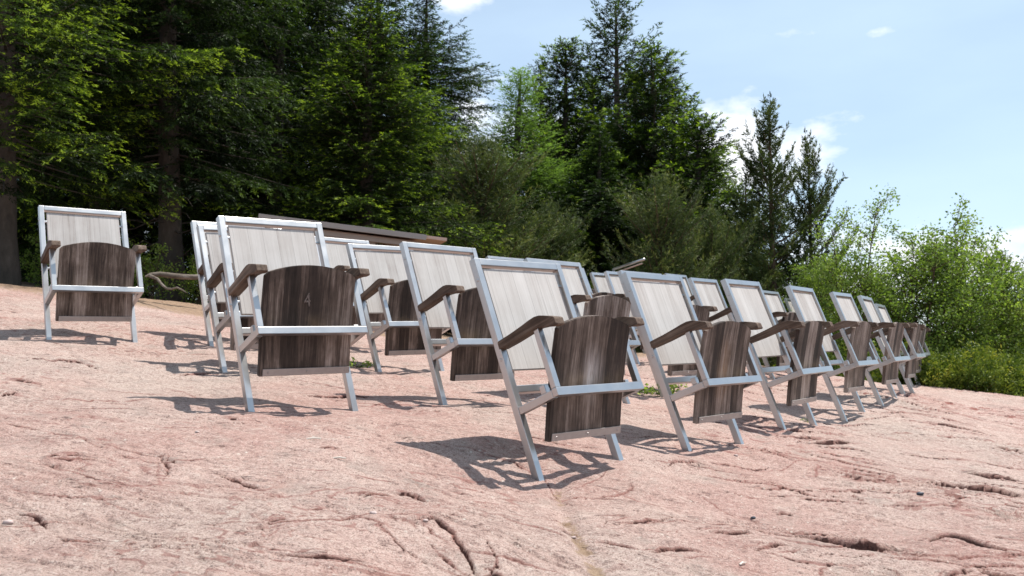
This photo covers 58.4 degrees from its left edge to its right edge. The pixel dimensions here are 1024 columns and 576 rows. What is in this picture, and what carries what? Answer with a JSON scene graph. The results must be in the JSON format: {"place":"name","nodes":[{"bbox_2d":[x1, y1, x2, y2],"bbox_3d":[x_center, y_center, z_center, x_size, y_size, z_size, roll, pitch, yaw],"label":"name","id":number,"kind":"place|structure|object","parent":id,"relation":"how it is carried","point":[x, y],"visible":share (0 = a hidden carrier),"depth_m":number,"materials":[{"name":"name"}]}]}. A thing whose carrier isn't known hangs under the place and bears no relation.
{"place":"outdoors","nodes":[
{"label":"outdoors","id":0,"kind":"place"},
{"bbox_2d":[0,282,1023,575],"bbox_3d":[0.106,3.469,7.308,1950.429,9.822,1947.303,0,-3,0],"label":"ground","id":1,"kind":"structure","parent":0,"point":[112,462],"depth_m":4.15,"materials":[{"name":"pink stone"}]},
{"bbox_2d":[3,519,13,524],"bbox_3d":[-1.481,0.690,2.694,0.033,0.017,0.027,-8,-12,22],"label":"pebble","id":2,"kind":"object","parent":1,"relation":"on","point":[8,522],"visible":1,"depth_m":2.68,"materials":[{"name":"white stone"}]},
{"bbox_2d":[19,234,56,286],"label":"leafy sapling","id":3,"kind":"object","parent":1,"relation":"on","point":[35,273],"visible":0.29,"depth_m":12.89,"materials":[{"name":"green plant"}]},
{"bbox_2d":[17,66,80,281],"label":"spruce tree","id":4,"kind":"object","parent":1,"relation":"on","point":[27,238],"depth_m":19.89,"materials":[{"name":"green plant"}]},
{"bbox_2d":[38,205,146,342],"bbox_3d":[-3.161,-0.123,6.929,0.664,1.262,0.434,2,-25,-38],"label":"folding chair","id":5,"kind":"object","parent":1,"relation":"on","point":[91,261],"visible":0.98,"depth_m":6.92,"materials":[{"name":"wood"},{"name":"metal"},{"name":"fabric"}]},
{"bbox_2d":[15,2,193,286],"bbox_3d":[-9.045,-5.033,18.197,6.425,11.020,6.693,0,-3,2],"label":"spruce tree","id":6,"kind":"object","parent":1,"relation":"on","point":[34,228],"visible":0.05,"depth_m":17.23,"materials":[{"name":"green plant"}]},
{"bbox_2d":[0,0,255,285],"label":"spruce tree","id":7,"kind":"object","parent":1,"relation":"on","point":[12,26],"visible":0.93,"depth_m":12.11,"materials":[{"name":"green plant"}]},
{"bbox_2d":[15,0,245,271],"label":"spruce tree","id":8,"kind":"object","parent":1,"relation":"on","point":[107,201],"visible":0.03,"depth_m":16.43,"materials":[{"name":"green plant"}]},
{"bbox_2d":[17,14,270,301],"bbox_3d":[-7.953,-4.959,19.290,6.772,11.460,6.996,-2,-4,33],"label":"spruce tree","id":9,"kind":"object","parent":1,"relation":"on","point":[147,230],"visible":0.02,"depth_m":18.18,"materials":[{"name":"green plant"}]},
{"bbox_2d":[121,238,188,300],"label":"leafy sapling","id":10,"kind":"object","parent":1,"relation":"on","point":[146,262],"visible":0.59,"depth_m":13.21,"materials":[{"name":"green plant"}]},
{"bbox_2d":[16,0,332,302],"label":"spruce tree","id":11,"kind":"object","parent":1,"relation":"on","point":[171,143],"visible":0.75,"depth_m":14.05,"materials":[{"name":"green plant"}]},
{"bbox_2d":[145,272,204,292],"bbox_3d":[-3.568,-0.041,11.024,0.804,0.282,1.402,-3,-4,39],"label":"fallen log","id":12,"kind":"object","parent":1,"relation":"on","point":[154,275],"visible":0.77,"depth_m":10.82,"materials":[{"name":"brown wood"}]},
{"bbox_2d":[173,255,208,304],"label":"leafy sapling","id":13,"kind":"object","parent":1,"relation":"on","point":[189,282],"visible":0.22,"depth_m":13.58,"materials":[{"name":"green plant"}]},
{"bbox_2d":[120,0,309,300],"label":"spruce tree","id":14,"kind":"object","parent":1,"relation":"on","point":[183,215],"depth_m":23.52,"materials":[{"name":"green plant"}]},
{"bbox_2d":[113,1,336,298],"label":"spruce tree","id":15,"kind":"object","parent":1,"relation":"on","point":[240,119],"visible":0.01,"depth_m":19.51,"materials":[{"name":"green plant"}]},
{"bbox_2d":[190,221,264,346],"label":"folding chair","id":16,"kind":"object","parent":1,"relation":"on","point":[221,307],"visible":0.07,"depth_m":7.46,"materials":[{"name":"wood"},{"name":"metal"},{"name":"fabric"}]},
{"bbox_2d":[196,225,274,372],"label":"folding chair","id":17,"kind":"object","parent":1,"relation":"on","point":[216,281],"visible":0.25,"depth_m":6.34,"materials":[{"name":"wood"},{"name":"metal"},{"name":"fabric"}]},
{"bbox_2d":[133,0,442,304],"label":"spruce tree","id":18,"kind":"object","parent":1,"relation":"on","point":[321,10],"visible":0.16,"depth_m":17.16,"materials":[{"name":"green plant"}]},
{"bbox_2d":[216,216,369,411],"bbox_3d":[-1.152,0.099,5.028,0.664,1.262,0.434,2,-25,-39],"label":"folding chair","id":19,"kind":"object","parent":1,"relation":"on","point":[296,300],"visible":0.98,"depth_m":5.02,"materials":[{"name":"wood"},{"name":"metal"},{"name":"fabric"}]},
{"bbox_2d":[239,0,399,223],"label":"spruce tree","id":20,"kind":"object","parent":1,"relation":"on","point":[330,28],"depth_m":21.81,"materials":[{"name":"green plant"}]},
{"bbox_2d":[315,236,385,335],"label":"folding chair","id":21,"kind":"object","parent":1,"relation":"on","point":[338,258],"visible":0.09,"depth_m":8.66,"materials":[{"name":"wood"},{"name":"metal"},{"name":"fabric"}]},
{"bbox_2d":[258,214,446,250],"bbox_3d":[-2.428,-0.109,13.491,2.598,1.528,1.730,7,-5,-11],"label":"open shelter","id":22,"kind":"object","parent":1,"relation":"on","point":[373,236],"visible":0.16,"depth_m":12.85,"materials":[{"name":"wood"}]},
{"bbox_2d":[202,0,512,268],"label":"spruce tree","id":23,"kind":"object","parent":1,"relation":"on","point":[364,149],"visible":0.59,"depth_m":15.18,"materials":[{"name":"green plant"}]},
{"bbox_2d":[349,357,373,367],"bbox_3d":[-1.187,0.575,7.065,0.317,0.088,0.232,0,-3,0],"label":"weed","id":24,"kind":"object","parent":1,"relation":"on","point":[368,363],"visible":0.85,"depth_m":7.06,"materials":[{"name":"green plant"}]},
{"bbox_2d":[251,0,524,331],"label":"spruce tree","id":25,"kind":"object","parent":1,"relation":"on","point":[399,16],"visible":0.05,"depth_m":22.05,"materials":[{"name":"green plant"}]},
{"bbox_2d":[346,243,448,371],"bbox_3d":[-0.798,0.150,7.222,0.664,1.262,0.434,2,-25,-43],"label":"folding chair","id":26,"kind":"object","parent":1,"relation":"on","point":[384,288],"visible":0.62,"depth_m":7.15,"materials":[{"name":"wood"},{"name":"metal"},{"name":"fabric"}]},
{"bbox_2d":[346,115,523,332],"bbox_3d":[-1.687,-1.303,20.143,5.644,5.096,5.830,1,-4,-22],"label":"spruce tree","id":27,"kind":"object","parent":1,"relation":"on","point":[432,160],"visible":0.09,"depth_m":19.76,"materials":[{"name":"green plant"}]},
{"bbox_2d":[399,242,514,404],"bbox_3d":[-0.205,0.211,5.870,0.664,1.262,0.434,3,-26,-44],"label":"folding chair","id":28,"kind":"object","parent":1,"relation":"on","point":[444,290],"visible":0.59,"depth_m":5.80,"materials":[{"name":"wood"},{"name":"metal"},{"name":"fabric"}]},
{"bbox_2d":[375,0,549,257],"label":"spruce tree","id":29,"kind":"object","parent":1,"relation":"on","point":[460,98],"visible":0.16,"depth_m":23.09,"materials":[{"name":"green plant"}]},
{"bbox_2d":[395,126,593,268],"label":"young pine tree","id":30,"kind":"object","parent":1,"relation":"on","point":[495,188],"visible":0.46,"depth_m":16.21,"materials":[{"name":"green plant"}]},
{"bbox_2d":[486,256,523,270],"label":"folding chair","id":31,"kind":"object","parent":1,"relation":"on","point":[502,258],"visible":0.04,"depth_m":11.66,"materials":[{"name":"metal"}]},
{"bbox_2d":[453,66,617,276],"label":"larch tree","id":32,"kind":"object","parent":1,"relation":"on","point":[518,120],"visible":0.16,"depth_m":23.98,"materials":[{"name":"green plant"}]},
{"bbox_2d":[494,54,579,205],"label":"spruce tree","id":33,"kind":"object","parent":1,"relation":"on","point":[539,72],"visible":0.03,"depth_m":31.14,"materials":[{"name":"green plant"}]},
{"bbox_2d":[507,193,594,288],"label":"young pine tree","id":34,"kind":"object","parent":1,"relation":"on","point":[564,237],"visible":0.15,"depth_m":17.35,"materials":[{"name":"green plant"}]},
{"bbox_2d":[469,258,644,480],"bbox_3d":[0.325,0.355,4.508,0.664,1.262,0.434,2,-27,-44],"label":"folding chair","id":35,"kind":"object","parent":1,"relation":"on","point":[534,321],"visible":0.98,"depth_m":4.50,"materials":[{"name":"wood"},{"name":"brushed steel"}]},
{"bbox_2d":[486,35,650,275],"bbox_3d":[1.773,-0.913,25.860,10.828,12.758,10.530,-3,-5,44],"label":"spruce tree","id":36,"kind":"object","parent":1,"relation":"on","point":[565,121],"visible":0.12,"depth_m":25.79,"materials":[{"name":"green plant"}]},
{"bbox_2d":[523,258,640,403],"bbox_3d":[0.632,0.277,6.764,0.664,1.262,0.434,3,-28,-47],"label":"folding chair","id":37,"kind":"object","parent":1,"relation":"on","point":[585,303],"visible":0.29,"depth_m":6.86,"materials":[{"name":"wood"},{"name":"brushed steel"}]},
{"bbox_2d":[528,74,648,210],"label":"spruce tree","id":38,"kind":"object","parent":1,"relation":"on","point":[607,92],"visible":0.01,"depth_m":29.00,"materials":[{"name":"green plant"}]},
{"bbox_2d":[561,267,625,297],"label":"folding chair","id":39,"kind":"object","parent":1,"relation":"on","point":[606,293],"visible":0.09,"depth_m":9.39,"materials":[{"name":"metal"}]},
{"bbox_2d":[506,126,699,285],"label":"spruce tree","id":40,"kind":"object","parent":1,"relation":"on","point":[598,198],"visible":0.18,"depth_m":22.80,"materials":[{"name":"green plant"}]},
{"bbox_2d":[589,272,645,353],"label":"folding chair","id":41,"kind":"object","parent":1,"relation":"on","point":[599,282],"visible":0.11,"depth_m":12.00,"materials":[{"name":"wood"},{"name":"brushed steel"}]},
{"bbox_2d":[604,271,643,363],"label":"folding chair","id":42,"kind":"object","parent":1,"relation":"on","point":[613,282],"visible":0.15,"depth_m":10.45,"materials":[{"name":"wood"},{"name":"brushed steel"}]},
{"bbox_2d":[567,0,687,208],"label":"spruce tree","id":43,"kind":"object","parent":1,"relation":"on","point":[615,45],"visible":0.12,"depth_m":27.09,"materials":[{"name":"green plant"}]},
{"bbox_2d":[612,258,644,271],"bbox_3d":[1.548,0.253,12.211,0.055,1.241,0.877,1,-3,-20],"label":"metal railing","id":44,"kind":"object","parent":1,"relation":"on","point":[627,264],"visible":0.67,"depth_m":12.18,"materials":[{"name":"metal"}]},
{"bbox_2d":[595,68,674,232],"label":"spruce tree","id":45,"kind":"object","parent":1,"relation":"on","point":[626,113],"depth_m":29.00,"materials":[{"name":"green plant"}]},
{"bbox_2d":[637,383,679,394],"bbox_3d":[1.181,0.834,7.637,0.510,0.119,0.395,0,-3,0],"label":"weed","id":46,"kind":"object","parent":1,"relation":"on","point":[646,388],"visible":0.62,"depth_m":7.61,"materials":[{"name":"green plant"}]},
{"bbox_2d":[591,168,738,352],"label":"young pine tree","id":47,"kind":"object","parent":1,"relation":"on","point":[659,231],"visible":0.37,"depth_m":15.36,"materials":[{"name":"green plant"}]},
{"bbox_2d":[617,270,717,396],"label":"folding chair","id":48,"kind":"object","parent":1,"relation":"on","point":[702,313],"visible":0.2,"depth_m":7.74,"materials":[{"name":"wood"},{"name":"brushed steel"}]},
{"bbox_2d":[527,37,818,298],"bbox_3d":[3.823,-0.250,25.344,10.881,13.387,11.189,0,-3,2],"label":"spruce tree","id":49,"kind":"object","parent":1,"relation":"on","point":[655,142],"visible":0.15,"depth_m":24.89,"materials":[{"name":"green plant"}]},
{"bbox_2d":[663,273,696,304],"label":"folding chair","id":50,"kind":"object","parent":1,"relation":"on","point":[689,290],"visible":0.08,"depth_m":13.03,"materials":[{"name":"metal"}]},
{"bbox_2d":[672,384,687,387],"bbox_3d":[1.496,0.865,8.191,0.268,0.069,0.231,1,-3,-14],"label":"weed","id":51,"kind":"object","parent":1,"relation":"on","point":[675,385],"visible":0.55,"depth_m":8.15,"materials":[{"name":"green plant"}]},
{"bbox_2d":[621,272,762,450],"bbox_3d":[1.200,0.414,5.480,0.434,1.262,0.664,-31,-22,37],"label":"folding chair","id":52,"kind":"object","parent":1,"relation":"on","point":[719,354],"visible":0.99,"depth_m":5.48,"materials":[{"name":"wood"},{"name":"metal"}]},
{"bbox_2d":[688,277,752,375],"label":"folding chair","id":53,"kind":"object","parent":1,"relation":"on","point":[709,293],"visible":0.33,"depth_m":9.57,"materials":[{"name":"wood"},{"name":"metal"}]},
{"bbox_2d":[583,108,863,364],"bbox_3d":[4.892,0.583,23.073,10.467,10.245,10.179,1,-4,-25],"label":"spruce tree","id":54,"kind":"object","parent":1,"relation":"on","point":[697,139],"visible":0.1,"depth_m":22.73,"materials":[{"name":"green plant"}]},
{"bbox_2d":[669,201,781,366],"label":"young pine tree","id":55,"kind":"object","parent":1,"relation":"on","point":[711,225],"visible":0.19,"depth_m":16.35,"materials":[{"name":"green plant"}]},
{"bbox_2d":[620,74,845,345],"bbox_3d":[4.572,0.283,27.115,10.828,13.420,10.530,0,-3,7],"label":"spruce tree","id":56,"kind":"object","parent":1,"relation":"on","point":[687,87],"visible":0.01,"depth_m":27.24,"materials":[{"name":"green plant"}]},
{"bbox_2d":[714,174,787,361],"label":"pine tree","id":57,"kind":"object","parent":1,"relation":"on","point":[743,193],"visible":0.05,"depth_m":21.58,"materials":[{"name":"green plant"}]},
{"bbox_2d":[733,286,798,378],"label":"folding chair","id":58,"kind":"object","parent":1,"relation":"on","point":[790,316],"visible":0.2,"depth_m":9.85,"materials":[{"name":"wood"}]},
{"bbox_2d":[763,290,785,319],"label":"folding chair","id":59,"kind":"object","parent":1,"relation":"on","point":[775,304],"visible":0.09,"depth_m":12.23,"materials":[{"name":"fabric"}]},
{"bbox_2d":[720,279,833,429],"bbox_3d":[2.040,0.450,6.563,0.434,1.262,0.664,-28,-18,33],"label":"folding chair","id":60,"kind":"object","parent":1,"relation":"on","point":[803,369],"visible":0.93,"depth_m":6.56,"materials":[{"name":"wood"},{"name":"metal"}]},
{"bbox_2d":[707,92,853,366],"bbox_3d":[5.775,0.223,20.130,4.435,9.204,4.330,-3,-3,44],"label":"pine tree","id":61,"kind":"object","parent":1,"relation":"on","point":[767,171],"visible":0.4,"depth_m":19.83,"materials":[{"name":"green plant"}]},
{"bbox_2d":[784,298,825,316],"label":"folding chair","id":62,"kind":"object","parent":1,"relation":"on","point":[789,305],"visible":0.12,"depth_m":16.21,"materials":[{"name":"fabric"}]},
{"bbox_2d":[754,128,863,359],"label":"pine tree","id":63,"kind":"object","parent":1,"relation":"on","point":[806,183],"visible":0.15,"depth_m":20.55,"materials":[{"name":"green plant"}]},
{"bbox_2d":[781,250,849,359],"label":"birch tree","id":64,"kind":"object","parent":1,"relation":"on","point":[812,283],"visible":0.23,"depth_m":16.49,"materials":[{"name":"green plant"}]},
{"bbox_2d":[785,285,878,421],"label":"folding chair","id":65,"kind":"object","parent":1,"relation":"on","point":[855,364],"visible":0.86,"depth_m":7.73,"materials":[{"name":"wood"},{"name":"metal"}]},
{"bbox_2d":[771,342,893,384],"bbox_3d":[4.989,1.280,13.956,2.614,1.161,2.617,1,-3,-16],"label":"juniper bush","id":66,"kind":"object","parent":1,"relation":"on","point":[834,367],"depth_m":13.40,"materials":[{"name":"green plant"}]},
{"bbox_2d":[791,184,928,359],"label":"birch tree","id":67,"kind":"object","parent":1,"relation":"on","point":[846,282],"visible":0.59,"depth_m":14.86,"materials":[{"name":"green plant"}]},
{"bbox_2d":[829,292,910,405],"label":"folding chair","id":68,"kind":"object","parent":1,"relation":"on","point":[892,358],"visible":0.69,"depth_m":8.87,"materials":[{"name":"wood"},{"name":"metal"}]},
{"bbox_2d":[825,272,918,351],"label":"birch tree","id":69,"kind":"object","parent":1,"relation":"on","point":[898,290],"visible":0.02,"depth_m":15.81,"materials":[{"name":"green plant"}]},
{"bbox_2d":[857,295,925,393],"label":"folding chair","id":70,"kind":"object","parent":1,"relation":"on","point":[867,304],"visible":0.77,"depth_m":9.92,"materials":[{"name":"wood"},{"name":"metal"}]},
{"bbox_2d":[875,304,930,386],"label":"folding chair","id":71,"kind":"object","parent":1,"relation":"on","point":[883,313],"visible":0.45,"depth_m":11.93,"materials":[{"name":"wood"},{"name":"metal"}]},
{"bbox_2d":[837,221,1023,356],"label":"birch tree","id":72,"kind":"object","parent":1,"relation":"on","point":[903,308],"visible":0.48,"depth_m":14.67,"materials":[{"name":"green plant"}]},
{"bbox_2d":[839,333,1023,396],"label":"juniper bush","id":73,"kind":"object","parent":1,"relation":"on","point":[936,374],"visible":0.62,"depth_m":11.84,"materials":[{"name":"green plant"}]},
{"bbox_2d":[872,192,1023,359],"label":"birch tree","id":74,"kind":"object","parent":1,"relation":"on","point":[981,257],"visible":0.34,"depth_m":15.18,"materials":[{"name":"green plant"}]},
{"bbox_2d":[901,328,1023,394],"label":"juniper bush","id":75,"kind":"object","parent":1,"relation":"on","point":[991,357],"visible":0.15,"depth_m":12.10,"materials":[{"name":"green plant"}]},
{"bbox_2d":[939,290,1022,355],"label":"birch tree","id":76,"kind":"object","parent":1,"relation":"on","point":[999,316],"visible":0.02,"depth_m":17.15,"materials":[{"name":"green plant"}]},
{"bbox_2d":[958,249,1023,357],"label":"birch tree","id":77,"kind":"object","parent":1,"relation":"on","point":[1012,307],"visible":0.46,"depth_m":14.94,"materials":[{"name":"green plant"}]},
{"bbox_2d":[962,351,1023,394],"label":"juniper bush","id":78,"kind":"object","parent":1,"relation":"on","point":[1003,390],"visible":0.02,"depth_m":12.25,"materials":[{"name":"green plant"}]},
{"bbox_2d":[973,248,1023,340],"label":"birch tree","id":79,"kind":"object","parent":1,"relation":"on","point":[1011,270],"visible":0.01,"depth_m":19.88,"materials":[{"name":"green plant"}]},
{"bbox_2d":[37,0,1023,343],"label":"sky","id":80,"kind":"structure","parent":0,"point":[923,99],"materials":[{"name":"blue"}]}
]}

